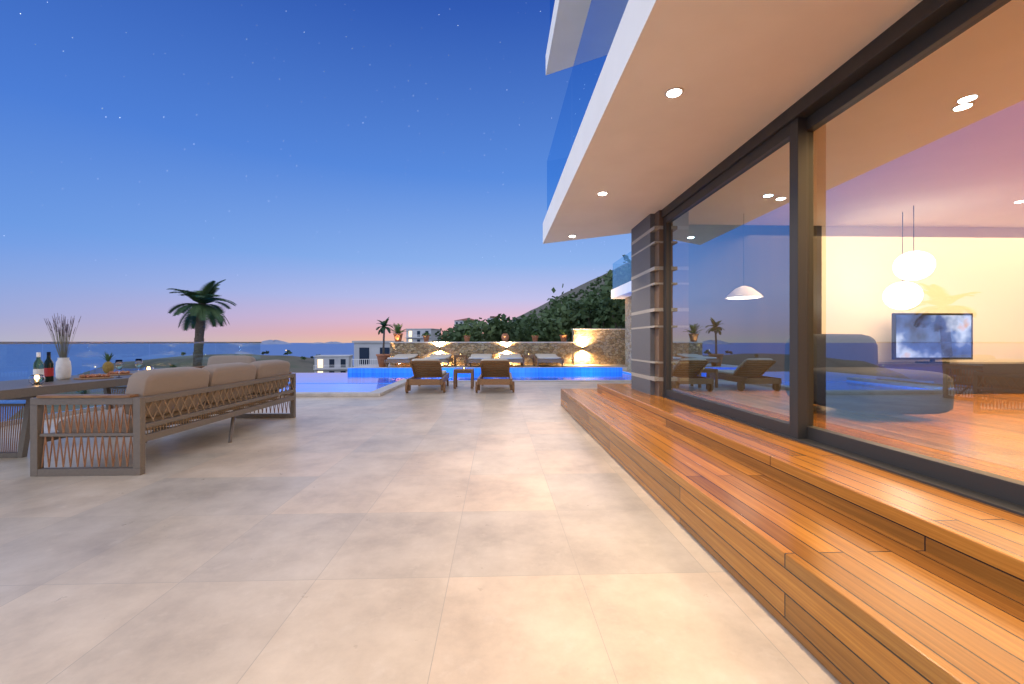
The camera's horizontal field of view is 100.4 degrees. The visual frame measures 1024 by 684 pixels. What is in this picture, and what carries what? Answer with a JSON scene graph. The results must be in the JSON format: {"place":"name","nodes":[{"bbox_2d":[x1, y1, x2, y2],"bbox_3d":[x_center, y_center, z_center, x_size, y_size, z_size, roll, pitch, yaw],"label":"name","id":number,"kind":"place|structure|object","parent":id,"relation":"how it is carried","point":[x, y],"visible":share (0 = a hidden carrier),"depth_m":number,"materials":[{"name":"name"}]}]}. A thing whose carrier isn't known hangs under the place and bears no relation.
{"place":"outdoors","nodes":[
{"label":"outdoors","id":0,"kind":"place"},
{"bbox_2d":[0,343,353,420],"bbox_3d":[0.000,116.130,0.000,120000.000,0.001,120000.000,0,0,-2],"label":"sea water","id":1,"kind":"structure","parent":0,"point":[17,361],"depth_m":4719.16,"materials":[{"name":"blue liquid"}]},
{"bbox_2d":[254,340,345,343],"bbox_3d":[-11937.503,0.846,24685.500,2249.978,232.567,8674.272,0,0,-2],"label":"island terrain","id":2,"kind":"structure","parent":0,"point":[272,342],"depth_m":21640.84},
{"bbox_2d":[0,0,630,342],"label":"sky","id":3,"kind":"structure","parent":0,"point":[344,167],"materials":[{"name":"blue"}]},
{"bbox_2d":[8,262,629,419],"bbox_3d":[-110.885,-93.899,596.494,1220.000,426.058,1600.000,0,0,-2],"label":"hillside terrain","id":4,"kind":"structure","parent":0,"point":[299,364],"depth_m":203.44,"materials":[{"name":"green plant"}]},
{"bbox_2d":[167,279,235,366],"bbox_3d":[-7.841,2.753,10.881,1.518,8.753,1.437,0,0,-2],"label":"palm tree","id":5,"kind":"object","parent":4,"relation":"on","point":[200,310],"visible":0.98,"depth_m":10.73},
{"bbox_2d":[76,350,353,393],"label":"seaward scrub foliage","id":6,"kind":"object","parent":4,"relation":"on","point":[184,353],"visible":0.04,"depth_m":208.72,"materials":[{"name":"green plant"}]},
{"bbox_2d":[313,355,352,372],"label":"neighbour house","id":7,"kind":"structure","parent":4,"relation":"on","point":[333,363],"depth_m":106.93,"materials":[{"name":"white paint"}]},
{"bbox_2d":[352,341,403,366],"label":"neighbour house","id":8,"kind":"structure","parent":4,"relation":"on","point":[365,352],"depth_m":53.70,"materials":[{"name":"white paint"}]},
{"bbox_2d":[405,328,440,341],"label":"neighbour house","id":9,"kind":"structure","parent":4,"relation":"on","point":[412,335],"depth_m":152.50,"materials":[{"name":"white paint"}]},
{"bbox_2d":[454,318,480,331],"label":"neighbour house","id":10,"kind":"structure","parent":4,"relation":"on","point":[459,321],"depth_m":244.44,"materials":[{"name":"white paint"}]},
{"bbox_2d":[432,254,630,341],"bbox_3d":[4.705,-0.716,25.422,18.940,12.712,12.497,0,0,-2],"label":"tree foliage","id":11,"kind":"object","parent":4,"relation":"on","point":[605,310],"visible":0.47,"depth_m":22.50,"materials":[{"name":"green plant"}]},
{"bbox_2d":[527,267,626,340],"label":"hillside","id":12,"kind":"structure","parent":4,"relation":"on","point":[585,292],"depth_m":333.41,"materials":[{"name":"green plant"}]},
{"bbox_2d":[0,364,840,683],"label":"terrace floor","id":13,"kind":"structure","parent":0,"point":[524,532],"depth_m":2.19,"materials":[{"name":"beige tile"}]},
{"bbox_2d":[0,370,142,457],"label":"terrace table","id":14,"kind":"object","parent":13,"relation":"on","point":[24,389],"visible":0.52,"depth_m":4.18,"materials":[{"name":"brown wood"}]},
{"bbox_2d":[28,313,153,384],"bbox_3d":[-4.986,0.050,5.075,0.704,0.761,1.753,0,0,-17],"label":"tableware","id":15,"kind":"object","parent":14,"relation":"on","point":[43,372],"visible":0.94,"depth_m":4.87,"materials":[{"name":"white ceramic"}]},
{"bbox_2d":[0,342,260,426],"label":"terrace balustrade","id":16,"kind":"object","parent":13,"relation":"on","point":[78,410],"visible":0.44,"depth_m":6.83,"materials":[{"name":"clear glass"}]},
{"bbox_2d":[30,360,295,475],"bbox_3d":[-3.647,0.696,4.996,0.971,0.890,2.835,0,0,-2],"label":"outdoor sofa","id":17,"kind":"object","parent":13,"relation":"on","point":[157,401],"visible":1,"depth_m":3.82,"materials":[{"name":"beige fabric"}]},
{"bbox_2d":[195,355,255,367],"bbox_3d":[-5.274,0.696,7.746,1.035,0.890,0.921,0,0,-2],"label":"outdoor armchair","id":18,"kind":"object","parent":13,"relation":"on","point":[220,359],"visible":0.01,"depth_m":7.97,"materials":[{"name":"beige fabric"}]},
{"bbox_2d":[376,354,390,366],"bbox_3d":[-5.071,0.730,16.833,0.572,0.500,0.564,0,0,-2],"label":"floor pot","id":19,"kind":"object","parent":13,"relation":"on","point":[381,358],"visible":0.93,"depth_m":16.64,"materials":[{"name":"ceramic"}]},
{"bbox_2d":[376,317,394,353],"bbox_3d":[-5.019,-0.235,16.862,0.774,1.529,0.745,0,0,-2],"label":"potted palm tree","id":20,"kind":"object","parent":19,"relation":"on","point":[383,327],"visible":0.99,"depth_m":16.81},
{"bbox_2d":[384,354,419,366],"bbox_3d":[-4.348,0.741,17.064,1.006,0.479,1.951,0,0,-2],"label":"sun lounger","id":21,"kind":"object","parent":13,"relation":"on","point":[401,358],"visible":0.9,"depth_m":16.17,"materials":[{"name":"white fabric"}]},
{"bbox_2d":[405,358,448,392],"bbox_3d":[-1.953,0.747,10.287,0.889,0.765,2.026,0,0,-2],"label":"sun lounger","id":22,"kind":"object","parent":13,"relation":"on","point":[426,368],"visible":1,"depth_m":9.54,"materials":[{"name":"brown wood"}]},
{"bbox_2d":[425,354,453,366],"bbox_3d":[-2.949,0.741,17.113,1.006,0.479,1.951,0,0,-2],"label":"sun lounger","id":23,"kind":"object","parent":13,"relation":"on","point":[445,358],"visible":0.78,"depth_m":16.57,"materials":[{"name":"white fabric"}]},
{"bbox_2d":[288,368,630,383],"bbox_3d":[-2.246,3.056,12.729,13.200,4.148,7.200,0,0,-2],"label":"pool shell","id":24,"kind":"object","parent":13,"relation":"in","point":[409,370],"visible":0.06,"depth_m":16.20},
{"bbox_2d":[279,372,630,391],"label":"pool water","id":25,"kind":"structure","parent":24,"relation":"in","point":[359,382],"depth_m":13.56,"materials":[{"name":"blue liquid"}]},
{"bbox_2d":[281,367,630,396],"bbox_3d":[-0.993,1.045,12.673,11.260,0.170,7.560,0,0,-2],"label":"pool coping","id":26,"kind":"object","parent":24,"relation":"on","point":[381,391],"visible":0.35,"depth_m":10.27,"materials":[{"name":"beige stone"}]},
{"bbox_2d":[454,354,466,365],"bbox_3d":[-2.112,0.730,17.487,0.496,0.500,0.500,0,0,-2],"label":"side table","id":27,"kind":"object","parent":13,"relation":"on","point":[460,355],"visible":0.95,"depth_m":17.25,"materials":[{"name":"brown wood"}]},
{"bbox_2d":[453,367,473,388],"bbox_3d":[-1.189,0.875,10.565,0.476,0.510,0.480,0,0,-2],"label":"side table","id":28,"kind":"object","parent":13,"relation":"on","point":[462,370],"visible":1,"depth_m":10.34,"materials":[{"name":"brown wood"}]},
{"bbox_2d":[467,354,491,366],"bbox_3d":[-1.250,0.741,17.172,1.006,0.479,1.951,0,0,-2],"label":"sun lounger","id":29,"kind":"object","parent":13,"relation":"on","point":[475,358],"visible":0.7,"depth_m":16.27,"materials":[{"name":"white fabric"}]},
{"bbox_2d":[475,358,514,391],"bbox_3d":[-0.407,0.747,10.342,0.874,0.765,2.013,0,0,-2],"label":"sun lounger","id":30,"kind":"object","parent":13,"relation":"on","point":[495,367],"visible":1,"depth_m":9.54,"materials":[{"name":"brown wood"}]},
{"bbox_2d":[389,329,624,364],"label":"boundary wall","id":31,"kind":"structure","parent":13,"relation":"on","point":[604,346],"depth_m":18.36,"materials":[{"name":"stone"}]},
{"bbox_2d":[391,323,408,341],"bbox_3d":[-4.909,-0.417,18.413,0.839,0.815,0.859,0,0,-2],"label":"potted plant","id":32,"kind":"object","parent":31,"relation":"on","point":[398,334],"depth_m":18.23,"materials":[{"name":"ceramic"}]},
{"bbox_2d":[421,332,430,341],"bbox_3d":[-3.692,-0.230,18.384,0.426,0.440,0.381,0,0,23],"label":"potted plant","id":33,"kind":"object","parent":31,"relation":"on","point":[426,335],"depth_m":18.29,"materials":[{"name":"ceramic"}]},
{"bbox_2d":[463,332,470,341],"bbox_3d":[-1.952,-0.231,18.441,0.402,0.443,0.407,0,0,-2],"label":"potted plant","id":34,"kind":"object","parent":31,"relation":"on","point":[466,337],"depth_m":18.35,"materials":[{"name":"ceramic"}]},
{"bbox_2d":[501,333,508,341],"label":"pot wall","id":35,"kind":"structure","parent":31,"relation":"on","point":[505,337],"depth_m":18.39,"materials":[{"name":"ceramic"}]},
{"bbox_2d":[531,332,539,341],"bbox_3d":[1.018,-0.224,18.548,0.424,0.428,0.365,0,0,-2],"label":"potted plant","id":36,"kind":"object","parent":31,"relation":"on","point":[535,337],"depth_m":18.46,"materials":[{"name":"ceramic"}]},
{"bbox_2d":[557,328,568,341],"bbox_3d":[2.220,-0.324,18.600,0.659,0.627,0.556,0,0,32],"label":"potted plant","id":37,"kind":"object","parent":31,"relation":"on","point":[563,336],"depth_m":18.49,"materials":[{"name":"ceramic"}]},
{"bbox_2d":[499,354,524,366],"bbox_3d":[-0.051,0.741,17.214,1.006,0.479,1.951,0,0,-2],"label":"sun lounger","id":38,"kind":"object","parent":13,"relation":"on","point":[514,358],"visible":0.66,"depth_m":16.30,"materials":[{"name":"white fabric"}]},
{"bbox_2d":[522,354,534,365],"bbox_3d":[0.687,0.730,17.585,0.496,0.500,0.500,0,0,-2],"label":"side table","id":39,"kind":"object","parent":13,"relation":"on","point":[528,355],"visible":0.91,"depth_m":17.36,"materials":[{"name":"brown wood"}]},
{"bbox_2d":[535,354,563,366],"bbox_3d":[1.448,0.741,17.266,1.006,0.479,1.951,0,0,-2],"label":"sun lounger","id":40,"kind":"object","parent":13,"relation":"on","point":[546,358],"visible":0.85,"depth_m":16.34,"materials":[{"name":"white fabric"}]},
{"bbox_2d":[543,0,1023,480],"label":"villa","id":41,"kind":"object","parent":13,"relation":"on","point":[644,151],"visible":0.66,"depth_m":4.13,"materials":[{"name":"paint"}]},
{"bbox_2d":[547,0,611,210],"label":"glass balustrade","id":42,"kind":"object","parent":41,"relation":"on","point":[588,65],"visible":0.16,"depth_m":4.46,"materials":[{"name":"glass"}]},
{"bbox_2d":[568,87,1023,236],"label":"recessed ceiling lights","id":43,"kind":"object","parent":41,"relation":"on","point":[675,92],"visible":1,"depth_m":3.09},
{"bbox_2d":[737,206,935,309],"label":"pendant lamps","id":44,"kind":"object","parent":41,"relation":"attached to","point":[911,266],"visible":0.96,"depth_m":5.46,"materials":[{"name":"white plastic"}]},
{"bbox_2d":[661,0,1023,516],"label":"glazing frames","id":45,"kind":"structure","parent":41,"relation":"attached to","point":[920,31],"depth_m":2.97,"materials":[{"name":"grey metal"}]},
{"bbox_2d":[669,162,755,408],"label":"window glass panes","id":46,"kind":"object","parent":45,"relation":"attached to","point":[705,238],"visible":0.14,"depth_m":4.46,"materials":[{"name":"clear glass"}]},
{"bbox_2d":[784,313,1023,413],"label":"interior furniture","id":47,"kind":"object","parent":41,"relation":"on","point":[851,373],"visible":0.82,"depth_m":4.54,"materials":[{"name":"blue"}]},
{"bbox_2d":[561,384,1023,683],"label":"timber deck","id":48,"kind":"structure","parent":13,"relation":"on","point":[842,570],"depth_m":1.76,"materials":[{"name":"brown wood"}]}
]}

